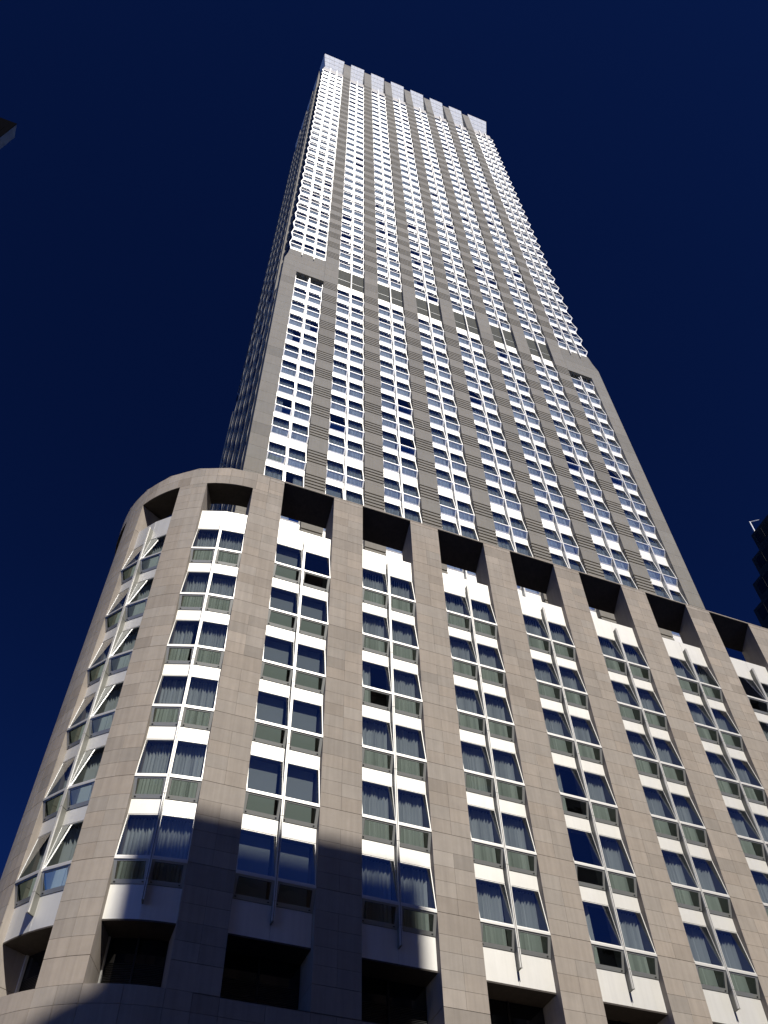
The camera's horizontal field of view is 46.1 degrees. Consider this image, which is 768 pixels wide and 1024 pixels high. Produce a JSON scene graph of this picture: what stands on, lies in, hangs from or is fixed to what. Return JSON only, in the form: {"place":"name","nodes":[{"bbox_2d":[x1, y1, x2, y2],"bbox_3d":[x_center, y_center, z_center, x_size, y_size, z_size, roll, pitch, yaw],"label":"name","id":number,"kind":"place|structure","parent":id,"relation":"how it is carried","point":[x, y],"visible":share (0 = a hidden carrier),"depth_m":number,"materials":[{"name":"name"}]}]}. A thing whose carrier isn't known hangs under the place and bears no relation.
{"place":"outdoors","nodes":[
{"label":"outdoors","id":0,"kind":"place"},
{"bbox_2d":[0,117,16,148],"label":"slab building","id":1,"kind":"structure","parent":0,"point":[7,130],"depth_m":74.68,"materials":[{"name":"grey concrete"}]},
{"bbox_2d":[0,0,767,878],"label":"sky","id":2,"kind":"structure","parent":0,"point":[144,172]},
{"label":"road","id":3,"kind":"structure","parent":0,"visible":0},
{"bbox_2d":[0,468,767,1023],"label":"podium building","id":4,"kind":"structure","parent":3,"relation":"on","point":[338,774],"depth_m":37.15,"materials":[{"name":"beige stone"}]},
{"bbox_2d":[15,950,45,992],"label":"recessed window","id":5,"kind":"structure","parent":4,"relation":"in","point":[30,971],"depth_m":29.41,"materials":[{"name":"black glass"}]},
{"bbox_2d":[14,830,67,907],"bbox_3d":[-12.028,12.326,31.651,1.195,3.004,0.727,-29,-58,18],"label":"window","id":6,"kind":"structure","parent":4,"relation":"in","point":[25,875],"depth_m":31.47,"materials":[{"name":"metal"}]},
{"bbox_2d":[39,820,83,896],"bbox_3d":[-10.988,11.868,31.339,1.195,3.004,0.727,-19,-56,12],"label":"window","id":7,"kind":"structure","parent":4,"relation":"in","point":[62,868],"depth_m":31.20,"materials":[{"name":"glass"}]},
{"bbox_2d":[43,754,90,821],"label":"window","id":8,"kind":"structure","parent":4,"relation":"in","point":[52,793],"depth_m":34.14,"materials":[{"name":"glass"}]},
{"bbox_2d":[66,746,104,810],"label":"window","id":9,"kind":"structure","parent":4,"relation":"in","point":[94,763],"depth_m":33.89,"materials":[{"name":"glass"}]},
{"bbox_2d":[67,691,109,748],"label":"window","id":10,"kind":"structure","parent":4,"relation":"in","point":[80,718],"depth_m":36.75,"materials":[{"name":"metal"}]},
{"bbox_2d":[89,681,123,737],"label":"window","id":11,"kind":"structure","parent":4,"relation":"in","point":[108,715],"depth_m":36.56,"materials":[{"name":"metal"}]},
{"bbox_2d":[87,635,126,686],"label":"window","id":12,"kind":"structure","parent":4,"relation":"in","point":[100,658],"depth_m":39.44,"materials":[{"name":"glass"}]},
{"bbox_2d":[105,586,140,631],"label":"window","id":13,"kind":"structure","parent":4,"relation":"in","point":[116,608],"depth_m":42.13,"materials":[{"name":"glass"}]},
{"bbox_2d":[108,626,139,675],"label":"window","id":14,"kind":"structure","parent":4,"relation":"in","point":[125,656],"depth_m":39.25,"materials":[{"name":"glass"}]},
{"bbox_2d":[98,936,167,986],"bbox_3d":[-7.998,14.581,28.635,1.922,2.110,0.202,6,-54,-6],"label":"recessed window","id":15,"kind":"structure","parent":4,"relation":"in","point":[136,961],"depth_m":28.87,"materials":[{"name":"black glass"}]},
{"bbox_2d":[110,814,161,883],"bbox_3d":[-8.499,11.497,31.122,1.195,3.004,0.732,2,-54,-2],"label":"window","id":16,"kind":"structure","parent":4,"relation":"in","point":[134,859],"depth_m":31.17,"materials":[{"name":"glass"}]},
{"bbox_2d":[121,545,153,584],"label":"window","id":17,"kind":"structure","parent":4,"relation":"in","point":[132,561],"depth_m":44.79,"materials":[{"name":"glass"}]},
{"bbox_2d":[125,577,153,621],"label":"window","id":18,"kind":"structure","parent":4,"relation":"in","point":[142,599],"depth_m":41.98,"materials":[{"name":"glass"}]},
{"bbox_2d":[140,535,165,573],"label":"window","id":19,"kind":"structure","parent":4,"relation":"in","point":[153,543],"depth_m":44.80,"materials":[{"name":"glass"}]},
{"bbox_2d":[132,739,177,798],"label":"window","id":20,"kind":"structure","parent":4,"relation":"in","point":[152,777],"depth_m":33.86,"materials":[{"name":"glass"}]},
{"bbox_2d":[149,675,190,726],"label":"window","id":21,"kind":"structure","parent":4,"relation":"in","point":[169,706],"depth_m":36.56,"materials":[{"name":"glass"}]},
{"bbox_2d":[147,814,194,888],"bbox_3d":[-7.333,11.621,31.238,1.195,3.004,0.727,11,-55,-9],"label":"window","id":22,"kind":"structure","parent":4,"relation":"in","point":[169,861],"depth_m":31.29,"materials":[{"name":"glass"}]},
{"bbox_2d":[165,620,202,663],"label":"window","id":23,"kind":"structure","parent":4,"relation":"in","point":[181,645],"depth_m":39.03,"materials":[{"name":"glass"}]},
{"bbox_2d":[165,740,207,802],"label":"window","id":24,"kind":"structure","parent":4,"relation":"in","point":[185,780],"depth_m":34.00,"materials":[{"name":"glass"}]},
{"bbox_2d":[178,571,212,609],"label":"window","id":25,"kind":"structure","parent":4,"relation":"in","point":[194,594],"depth_m":41.82,"materials":[{"name":"glass"}]},
{"bbox_2d":[181,676,218,730],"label":"window","id":26,"kind":"structure","parent":4,"relation":"in","point":[198,712],"depth_m":36.67,"materials":[{"name":"glass"}]},
{"bbox_2d":[189,529,221,562],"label":"window","id":27,"kind":"structure","parent":4,"relation":"in","point":[204,550],"depth_m":44.47,"materials":[{"name":"glass"}]},
{"bbox_2d":[194,621,227,668],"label":"window","id":28,"kind":"structure","parent":4,"relation":"in","point":[209,651],"depth_m":39.25,"materials":[{"name":"glass"}]},
{"bbox_2d":[205,572,236,614],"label":"window","id":29,"kind":"structure","parent":4,"relation":"in","point":[220,597],"depth_m":41.94,"materials":[{"name":"glass"}]},
{"bbox_2d":[215,530,244,567],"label":"window","id":30,"kind":"structure","parent":4,"relation":"in","point":[229,553],"depth_m":44.59,"materials":[{"name":"glass"}]},
{"bbox_2d":[232,828,276,905],"bbox_3d":[-4.546,12.367,31.847,1.421,3.004,0.630,17,-56,-13],"label":"window","id":31,"kind":"structure","parent":4,"relation":"in","point":[251,876],"depth_m":31.92,"materials":[{"name":"glass"}]},
{"bbox_2d":[220,952,299,1009],"bbox_3d":[-4.145,15.585,29.455,2.874,2.110,0.170,17,-56,-13],"label":"recessed window","id":32,"kind":"structure","parent":4,"relation":"in","point":[259,980],"depth_m":29.74,"materials":[{"name":"black glass"}]},
{"bbox_2d":[243,754,283,820],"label":"window","id":33,"kind":"structure","parent":4,"relation":"in","point":[260,796],"depth_m":34.61,"materials":[{"name":"glass"}]},
{"bbox_2d":[252,690,289,748],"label":"window","id":34,"kind":"structure","parent":4,"relation":"in","point":[268,726],"depth_m":37.29,"materials":[{"name":"glass"}]},
{"bbox_2d":[260,635,293,685],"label":"window","id":35,"kind":"structure","parent":4,"relation":"in","point":[274,668],"depth_m":39.90,"materials":[{"name":"glass"}]},
{"bbox_2d":[267,586,298,631],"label":"window","id":36,"kind":"structure","parent":4,"relation":"in","point":[280,614],"depth_m":42.60,"materials":[{"name":"glass"}]},
{"bbox_2d":[273,543,302,584],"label":"window","id":37,"kind":"structure","parent":4,"relation":"in","point":[285,566],"depth_m":45.27,"materials":[{"name":"glass"}]},
{"bbox_2d":[276,837,315,913],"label":"window","id":38,"kind":"structure","parent":4,"relation":"in","point":[292,888],"depth_m":32.26,"materials":[{"name":"glass"}]},
{"bbox_2d":[283,763,319,828],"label":"window","id":39,"kind":"structure","parent":4,"relation":"in","point":[298,804],"depth_m":34.96,"materials":[{"name":"glass"}]},
{"bbox_2d":[289,699,322,756],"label":"window","id":40,"kind":"structure","parent":4,"relation":"in","point":[303,734],"depth_m":37.65,"materials":[{"name":"glass"}]},
{"bbox_2d":[294,643,325,693],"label":"window","id":41,"kind":"structure","parent":4,"relation":"in","point":[307,675],"depth_m":40.27,"materials":[{"name":"glass"}]},
{"bbox_2d":[299,594,327,639],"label":"window","id":42,"kind":"structure","parent":4,"relation":"in","point":[311,622],"depth_m":42.95,"materials":[{"name":"glass"}]},
{"bbox_2d":[303,551,330,591],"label":"window","id":43,"kind":"structure","parent":4,"relation":"in","point":[327,576],"depth_m":44.90,"materials":[{"name":"glass"}]},
{"bbox_2d":[363,568,388,608],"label":"window","id":44,"kind":"structure","parent":4,"relation":"in","point":[373,594],"depth_m":46.32,"materials":[{"name":"glass"}]},
{"bbox_2d":[362,611,389,656],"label":"window","id":45,"kind":"structure","parent":4,"relation":"in","point":[373,639],"depth_m":43.65,"materials":[{"name":"glass"}]},
{"bbox_2d":[362,660,391,710],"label":"window","id":46,"kind":"structure","parent":4,"relation":"in","point":[366,689],"depth_m":40.57,"materials":[{"name":"metal"}]},
{"bbox_2d":[362,716,393,773],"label":"window","id":47,"kind":"structure","parent":4,"relation":"in","point":[375,737],"depth_m":38.38,"materials":[{"name":"glass"}]},
{"bbox_2d":[362,780,395,845],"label":"window","id":48,"kind":"structure","parent":4,"relation":"in","point":[376,811],"depth_m":35.70,"materials":[{"name":"glass"}]},
{"bbox_2d":[362,854,398,929],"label":"window","id":49,"kind":"structure","parent":4,"relation":"in","point":[377,886],"depth_m":33.00,"materials":[{"name":"glass"}]},
{"bbox_2d":[362,976,427,1023],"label":"recessed window","id":50,"kind":"structure","parent":4,"relation":"in","point":[383,1001],"depth_m":30.87,"materials":[{"name":"black glass"}]},
{"bbox_2d":[390,576,415,615],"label":"window","id":51,"kind":"structure","parent":4,"relation":"in","point":[400,601],"depth_m":46.65,"materials":[{"name":"glass"}]},
{"bbox_2d":[391,619,418,664],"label":"window","id":52,"kind":"structure","parent":4,"relation":"in","point":[402,639],"depth_m":44.03,"materials":[{"name":"glass"}]},
{"bbox_2d":[393,668,422,718],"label":"window","id":53,"kind":"structure","parent":4,"relation":"in","point":[405,702],"depth_m":41.36,"materials":[{"name":"glass"}]},
{"bbox_2d":[395,724,426,780],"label":"window","id":54,"kind":"structure","parent":4,"relation":"in","point":[408,760],"depth_m":38.70,"materials":[{"name":"glass"}]},
{"bbox_2d":[397,788,431,852],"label":"window","id":55,"kind":"structure","parent":4,"relation":"in","point":[412,833],"depth_m":36.04,"materials":[{"name":"glass"}]},
{"bbox_2d":[400,862,436,936],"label":"window","id":56,"kind":"structure","parent":4,"relation":"in","point":[416,914],"depth_m":33.34,"materials":[{"name":"glass"}]},
{"bbox_2d":[444,591,470,631],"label":"window","id":57,"kind":"structure","parent":4,"relation":"in","point":[456,618],"depth_m":47.36,"materials":[{"name":"glass"}]},
{"bbox_2d":[210,54,705,642],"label":"tower","id":58,"kind":"structure","parent":4,"relation":"on","point":[416,350],"depth_m":91.22,"materials":[{"name":"grey stone"}]},
{"bbox_2d":[266,441,286,464],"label":"window","id":59,"kind":"structure","parent":58,"relation":"in","point":[277,454],"depth_m":67.58,"materials":[{"name":"blue glass"}]},
{"bbox_2d":[271,416,289,437],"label":"window","id":60,"kind":"structure","parent":58,"relation":"in","point":[281,428],"depth_m":70.60,"materials":[{"name":"blue glass"}]},
{"bbox_2d":[287,447,305,470],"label":"window","id":61,"kind":"structure","parent":58,"relation":"in","point":[296,460],"depth_m":67.93,"materials":[{"name":"blue glass"}]},
{"bbox_2d":[290,422,308,443],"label":"window","id":62,"kind":"structure","parent":58,"relation":"in","point":[299,434],"depth_m":70.96,"materials":[{"name":"blue glass"}]},
{"bbox_2d":[326,459,344,482],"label":"window","id":63,"kind":"structure","parent":58,"relation":"in","point":[335,472],"depth_m":68.66,"materials":[{"name":"blue glass"}]},
{"bbox_2d":[346,465,363,488],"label":"window","id":64,"kind":"structure","parent":58,"relation":"in","point":[354,478],"depth_m":69.00,"materials":[{"name":"blue glass"}]},
{"bbox_2d":[384,477,401,500],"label":"window","id":65,"kind":"structure","parent":58,"relation":"in","point":[391,489],"depth_m":69.76,"materials":[{"name":"blue glass"}]},
{"bbox_2d":[403,483,419,506],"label":"window","id":66,"kind":"structure","parent":58,"relation":"in","point":[409,494],"depth_m":70.07,"materials":[{"name":"blue glass"}]},
{"bbox_2d":[449,635,477,679],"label":"window","id":67,"kind":"structure","parent":4,"relation":"in","point":[461,663],"depth_m":44.73,"materials":[{"name":"glass"}]},
{"bbox_2d":[454,684,484,734],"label":"window","id":68,"kind":"structure","parent":4,"relation":"in","point":[468,718],"depth_m":42.10,"materials":[{"name":"glass"}]},
{"bbox_2d":[460,740,493,796],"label":"window","id":69,"kind":"structure","parent":4,"relation":"in","point":[475,776],"depth_m":39.42,"materials":[{"name":"glass"}]},
{"bbox_2d":[471,599,496,639],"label":"window","id":70,"kind":"structure","parent":4,"relation":"in","point":[482,625],"depth_m":47.71,"materials":[{"name":"glass"}]},
{"bbox_2d":[467,804,503,868],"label":"window","id":71,"kind":"structure","parent":4,"relation":"in","point":[483,845],"depth_m":36.76,"materials":[{"name":"glass"}]},
{"bbox_2d":[477,643,505,687],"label":"window","id":72,"kind":"structure","parent":4,"relation":"in","point":[489,675],"depth_m":45.06,"materials":[{"name":"glass"}]},
{"bbox_2d":[475,878,514,951],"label":"window","id":73,"kind":"structure","parent":4,"relation":"in","point":[493,927],"depth_m":34.05,"materials":[{"name":"glass"}]},
{"bbox_2d":[484,692,514,741],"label":"window","id":74,"kind":"structure","parent":4,"relation":"in","point":[497,723],"depth_m":42.41,"materials":[{"name":"glass"}]},
{"bbox_2d":[492,748,524,804],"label":"window","id":75,"kind":"structure","parent":4,"relation":"in","point":[504,771],"depth_m":39.73,"materials":[{"name":"glass"}]},
{"bbox_2d":[489,999,544,1023],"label":"recessed window","id":76,"kind":"structure","parent":4,"relation":"in","point":[501,1012],"depth_m":32.22,"materials":[{"name":"black glass"}]},
{"bbox_2d":[501,812,536,875],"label":"window","id":77,"kind":"structure","parent":4,"relation":"in","point":[518,855],"depth_m":37.08,"materials":[{"name":"glass"}]},
{"bbox_2d":[511,885,550,958],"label":"window","id":78,"kind":"structure","parent":4,"relation":"in","point":[529,934],"depth_m":34.38,"materials":[{"name":"glass"}]},
{"bbox_2d":[523,614,550,654],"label":"window","id":79,"kind":"structure","parent":4,"relation":"in","point":[536,637],"depth_m":48.43,"materials":[{"name":"glass"}]},
{"bbox_2d":[532,658,561,702],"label":"window","id":80,"kind":"structure","parent":4,"relation":"in","point":[545,686],"depth_m":45.78,"materials":[{"name":"glass"}]},
{"bbox_2d":[542,707,574,757],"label":"window","id":81,"kind":"structure","parent":4,"relation":"in","point":[556,737],"depth_m":43.09,"materials":[{"name":"glass"}]},
{"bbox_2d":[548,621,575,661],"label":"window","id":82,"kind":"structure","parent":4,"relation":"in","point":[560,647],"depth_m":48.77,"materials":[{"name":"glass"}]},
{"bbox_2d":[554,763,588,819],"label":"window","id":83,"kind":"structure","parent":4,"relation":"in","point":[581,797],"depth_m":40.02,"materials":[{"name":"metal"}]},
{"bbox_2d":[558,665,587,709],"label":"window","id":84,"kind":"structure","parent":4,"relation":"in","point":[572,693],"depth_m":46.12,"materials":[{"name":"glass"}]},
{"bbox_2d":[570,715,602,764],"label":"window","id":85,"kind":"structure","parent":4,"relation":"in","point":[585,747],"depth_m":43.44,"materials":[{"name":"glass"}]},
{"bbox_2d":[567,827,605,890],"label":"window","id":86,"kind":"structure","parent":4,"relation":"in","point":[598,867],"depth_m":37.12,"materials":[{"name":"metal"}]},
{"bbox_2d":[584,771,618,826],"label":"window","id":87,"kind":"structure","parent":4,"relation":"in","point":[600,808],"depth_m":40.77,"materials":[{"name":"glass"}]},
{"bbox_2d":[582,900,624,973],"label":"window","id":88,"kind":"structure","parent":4,"relation":"in","point":[616,945],"depth_m":34.65,"materials":[{"name":"metal"}]},
{"bbox_2d":[597,635,626,675],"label":"window","id":89,"kind":"structure","parent":4,"relation":"in","point":[615,662],"depth_m":49.50,"materials":[{"name":"glass"}]},
{"bbox_2d":[599,835,636,897],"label":"window","id":90,"kind":"structure","parent":4,"relation":"in","point":[622,877],"depth_m":38.14,"materials":[{"name":"glass"}]},
{"bbox_2d":[611,680,642,723],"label":"window","id":91,"kind":"structure","parent":4,"relation":"in","point":[624,705],"depth_m":46.84,"materials":[{"name":"glass"}]},
{"bbox_2d":[622,643,650,682],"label":"window","id":92,"kind":"structure","parent":4,"relation":"in","point":[632,660],"depth_m":49.83,"materials":[{"name":"glass"}]},
{"bbox_2d":[616,908,658,979],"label":"window","id":93,"kind":"structure","parent":4,"relation":"in","point":[636,954],"depth_m":35.45,"materials":[{"name":"glass"}]},
{"bbox_2d":[625,729,659,778],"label":"window","id":94,"kind":"structure","parent":4,"relation":"in","point":[642,762],"depth_m":44.15,"materials":[{"name":"glass"}]},
{"bbox_2d":[636,687,667,730],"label":"window","id":95,"kind":"structure","parent":4,"relation":"in","point":[651,716],"depth_m":47.18,"materials":[{"name":"glass"}]},
{"bbox_2d":[642,785,679,840],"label":"window","id":96,"kind":"structure","parent":4,"relation":"in","point":[653,800],"depth_m":41.47,"materials":[{"name":"glass"}]},
{"bbox_2d":[652,736,686,785],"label":"window","id":97,"kind":"structure","parent":4,"relation":"in","point":[669,768],"depth_m":44.51,"materials":[{"name":"glass"}]},
{"bbox_2d":[661,849,702,911],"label":"window","id":98,"kind":"structure","parent":4,"relation":"in","point":[681,890],"depth_m":38.86,"materials":[{"name":"glass"}]},
{"bbox_2d":[669,656,699,695],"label":"window","id":99,"kind":"structure","parent":4,"relation":"in","point":[684,682],"depth_m":50.56,"materials":[{"name":"glass"}]},
{"bbox_2d":[670,792,707,847],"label":"window","id":100,"kind":"structure","parent":4,"relation":"in","point":[687,825],"depth_m":41.80,"materials":[{"name":"glass"}]},
{"bbox_2d":[686,701,719,744],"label":"window","id":101,"kind":"structure","parent":4,"relation":"in","point":[707,730],"depth_m":47.90,"materials":[{"name":"glass"}]},
{"bbox_2d":[682,921,728,993],"bbox_3d":[12.658,17.654,36.099,1.421,3.004,0.706,17,-56,-13],"label":"window","id":102,"kind":"structure","parent":4,"relation":"in","point":[705,970],"depth_m":36.15,"materials":[{"name":"glass"}]},
{"bbox_2d":[693,663,722,702],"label":"window","id":103,"kind":"structure","parent":4,"relation":"in","point":[716,690],"depth_m":50.90,"materials":[{"name":"glass"}]},
{"bbox_2d":[691,856,731,917],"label":"window","id":104,"kind":"structure","parent":4,"relation":"in","point":[711,896],"depth_m":39.15,"materials":[{"name":"glass"}]},
{"bbox_2d":[705,750,740,799],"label":"window","id":105,"kind":"structure","parent":4,"relation":"in","point":[724,783],"depth_m":45.21,"materials":[{"name":"glass"}]},
{"bbox_2d":[710,707,743,750],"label":"window","id":106,"kind":"structure","parent":4,"relation":"in","point":[726,734],"depth_m":48.22,"materials":[{"name":"glass"}]},
{"bbox_2d":[715,928,759,999],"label":"window","id":107,"kind":"structure","parent":4,"relation":"in","point":[737,975],"depth_m":36.48,"materials":[{"name":"glass"}]},
{"bbox_2d":[726,806,765,860],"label":"window","id":108,"kind":"structure","parent":4,"relation":"in","point":[746,843],"depth_m":42.53,"materials":[{"name":"glass"}]},
{"bbox_2d":[731,757,766,805],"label":"window","id":109,"kind":"structure","parent":4,"relation":"in","point":[749,781],"depth_m":45.54,"materials":[{"name":"glass"}]},
{"bbox_2d":[738,676,767,714],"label":"window","id":110,"kind":"structure","parent":4,"relation":"in","point":[762,701],"depth_m":51.39,"materials":[{"name":"metal"}]},
{"bbox_2d":[750,869,767,915],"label":"window","id":111,"kind":"structure","parent":4,"relation":"in","point":[761,883],"depth_m":40.61,"materials":[{"name":"glass"}]},
{"bbox_2d":[749,515,767,628],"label":"stepped building","id":112,"kind":"structure","parent":3,"relation":"on","point":[759,535],"depth_m":101.00,"materials":[{"name":"black glass"}]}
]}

